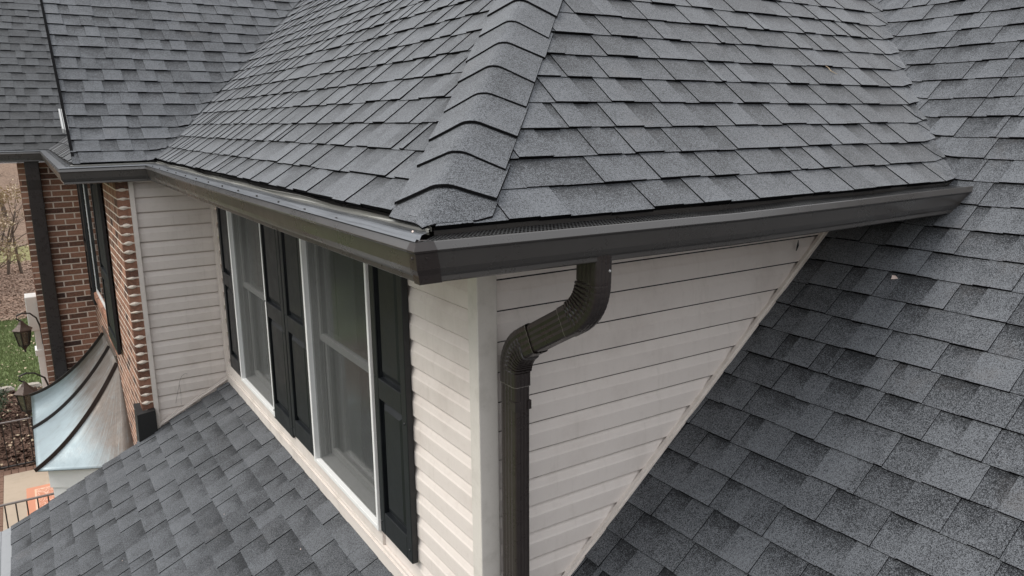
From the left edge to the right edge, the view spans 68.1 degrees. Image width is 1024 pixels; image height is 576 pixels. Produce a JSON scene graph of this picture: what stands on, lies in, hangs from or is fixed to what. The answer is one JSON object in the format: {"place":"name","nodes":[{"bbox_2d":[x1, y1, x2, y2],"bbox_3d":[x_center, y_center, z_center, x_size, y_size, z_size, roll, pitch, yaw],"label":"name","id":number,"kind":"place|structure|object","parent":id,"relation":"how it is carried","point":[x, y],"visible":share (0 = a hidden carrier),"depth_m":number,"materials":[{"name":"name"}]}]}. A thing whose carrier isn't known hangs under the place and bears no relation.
{"place":"outdoors","nodes":[
{"label":"outdoors","id":0,"kind":"place"},
{"bbox_2d":[0,245,30,264],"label":"lawn","id":1,"kind":"structure","parent":0,"point":[24,250],"depth_m":34.64,"materials":[{"name":"green plant"}]},
{"bbox_2d":[0,316,41,387],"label":"grass","id":2,"kind":"structure","parent":0,"point":[10,370],"depth_m":19.13,"materials":[{"name":"green plant"}]},
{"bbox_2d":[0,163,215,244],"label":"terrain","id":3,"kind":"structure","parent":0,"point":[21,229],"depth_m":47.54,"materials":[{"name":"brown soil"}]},
{"bbox_2d":[0,174,6,216],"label":"tree","id":4,"kind":"object","parent":3,"relation":"on","point":[3,207],"visible":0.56,"depth_m":43.02,"materials":[{"name":"grey plant"}]},
{"bbox_2d":[0,243,220,318],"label":"leaf covered ground","id":5,"kind":"structure","parent":0,"point":[13,276],"depth_m":26.96,"materials":[{"name":"brown plant"}]},
{"bbox_2d":[0,187,21,275],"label":"tree","id":6,"kind":"object","parent":5,"relation":"on","point":[8,268],"visible":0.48,"depth_m":29.55,"materials":[{"name":"brown plant"}]},
{"bbox_2d":[0,203,23,225],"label":"tree","id":7,"kind":"object","parent":5,"relation":"on","point":[8,213],"visible":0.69,"depth_m":28.92,"materials":[{"name":"grey plant"}]},
{"bbox_2d":[0,207,24,263],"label":"tree","id":8,"kind":"object","parent":5,"relation":"on","point":[11,228],"visible":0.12,"depth_m":31.90,"materials":[{"name":"brown plant"}]},
{"bbox_2d":[0,169,26,273],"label":"tree","id":9,"kind":"object","parent":5,"relation":"on","point":[19,266],"visible":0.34,"depth_m":29.77,"materials":[{"name":"brown plant"}]},
{"bbox_2d":[0,215,27,250],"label":"tree","id":10,"kind":"object","parent":5,"relation":"on","point":[3,234],"visible":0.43,"depth_m":29.61,"materials":[{"name":"grey plant"}]},
{"bbox_2d":[0,179,28,303],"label":"tree","id":11,"kind":"object","parent":5,"relation":"on","point":[3,194],"visible":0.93,"depth_m":24.25,"materials":[{"name":"brown plant"}]},
{"bbox_2d":[0,260,34,320],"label":"fallen leaves","id":12,"kind":"object","parent":5,"relation":"on","point":[19,281],"visible":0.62,"depth_m":27.44,"materials":[{"name":"brown plant"}]},
{"bbox_2d":[0,305,224,390],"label":"lawn","id":13,"kind":"structure","parent":0,"point":[30,353],"depth_m":18.96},
{"bbox_2d":[0,386,14,393],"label":"edging stone","id":14,"kind":"object","parent":13,"relation":"on","point":[11,388],"visible":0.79,"depth_m":16.70,"materials":[{"name":"white stone"}]},
{"bbox_2d":[1,320,33,386],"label":"fallen leaves","id":15,"kind":"object","parent":13,"relation":"on","point":[23,360],"visible":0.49,"depth_m":19.14,"materials":[{"name":"beige plant"}]},
{"bbox_2d":[0,386,42,473],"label":"mulch bed","id":16,"kind":"object","parent":13,"relation":"on","point":[21,456],"visible":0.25,"depth_m":13.91,"materials":[{"name":"brown plant"}]},
{"bbox_2d":[0,383,13,419],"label":"shrub","id":17,"kind":"object","parent":16,"relation":"on","point":[2,400],"visible":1,"depth_m":14.81,"materials":[{"name":"green plant"}]},
{"bbox_2d":[0,386,40,465],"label":"mulch leaves","id":18,"kind":"object","parent":16,"relation":"on","point":[17,434],"visible":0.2,"depth_m":14.08,"materials":[{"name":"brown plant"}]},
{"bbox_2d":[17,382,41,389],"bbox_3d":[-10.792,2.205,16.947,0.468,0.131,0.237,-8,15,-32],"label":"edging stone","id":19,"kind":"object","parent":13,"relation":"on","point":[36,384],"visible":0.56,"depth_m":16.95,"materials":[{"name":"white stone"}]},
{"label":"ground","id":20,"kind":"structure","parent":0,"visible":0},
{"bbox_2d":[0,465,35,531],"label":"paver border","id":21,"kind":"object","parent":20,"relation":"on","point":[3,473],"visible":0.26,"depth_m":12.29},
{"bbox_2d":[0,416,35,469],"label":"railing","id":22,"kind":"object","parent":21,"relation":"on","point":[19,420],"visible":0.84,"depth_m":12.65,"materials":[{"name":"metal"}]},
{"bbox_2d":[3,470,49,530],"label":"porch floor","id":23,"kind":"structure","parent":20,"relation":"on","point":[16,485],"depth_m":11.95,"materials":[{"name":"beige concrete"}]},
{"bbox_2d":[0,492,53,527],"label":"railing","id":24,"kind":"object","parent":23,"relation":"on","point":[24,500],"visible":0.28,"depth_m":9.85,"materials":[{"name":"metal"}]},
{"bbox_2d":[26,484,54,515],"bbox_3d":[-6.846,3.336,11.159,0.490,0.014,2.250,-8,15,-32],"label":"rug","id":25,"kind":"object","parent":23,"relation":"on","point":[38,491],"visible":0.23,"depth_m":11.72,"materials":[{"name":"orange fabric"}]},
{"bbox_2d":[0,0,1023,575],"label":"house","id":26,"kind":"structure","parent":20,"relation":"on","point":[628,296],"depth_m":3.25,"materials":[{"name":"grey"}]},
{"bbox_2d":[11,312,42,352],"bbox_3d":[-7.098,0.643,11.074,0.239,0.601,0.374,10,16,39],"label":"wall lantern","id":27,"kind":"object","parent":26,"relation":"attached to","point":[21,331],"depth_m":10.99,"materials":[{"name":"brown metal"}]},
{"bbox_2d":[14,372,48,417],"bbox_3d":[-6.087,1.345,9.606,0.242,0.601,0.404,10,16,40],"label":"wall lantern","id":28,"kind":"object","parent":26,"relation":"attached to","point":[23,392],"depth_m":9.51,"materials":[{"name":"brown metal"}]},
{"bbox_2d":[29,326,133,496],"bbox_3d":[-4.600,2.265,8.208,0.819,3.430,3.120,-8,15,-32],"label":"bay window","id":29,"kind":"structure","parent":26,"relation":"in","point":[81,423],"depth_m":7.33,"materials":[{"name":"silver metal"}]},
{"bbox_2d":[83,184,105,309],"bbox_3d":[-4.364,-0.530,7.942,0.032,1.460,1.520,-8,15,-32],"label":"window","id":30,"kind":"structure","parent":26,"relation":"in","point":[86,187],"depth_m":8.18,"materials":[{"name":"white glass"}]},
{"bbox_2d":[226,211,274,416],"bbox_3d":[-1.785,0.050,5.395,0.180,1.507,0.910,-8,15,-32],"label":"window","id":31,"kind":"structure","parent":26,"relation":"in","point":[243,233],"depth_m":5.51,"materials":[{"name":"grey glass"}]},
{"bbox_2d":[299,239,380,530],"bbox_3d":[-0.840,0.356,3.967,0.180,1.509,0.950,-8,15,-32],"label":"window","id":32,"kind":"structure","parent":26,"relation":"in","point":[335,286],"depth_m":4.00,"materials":[{"name":"white plastic"}]}
]}

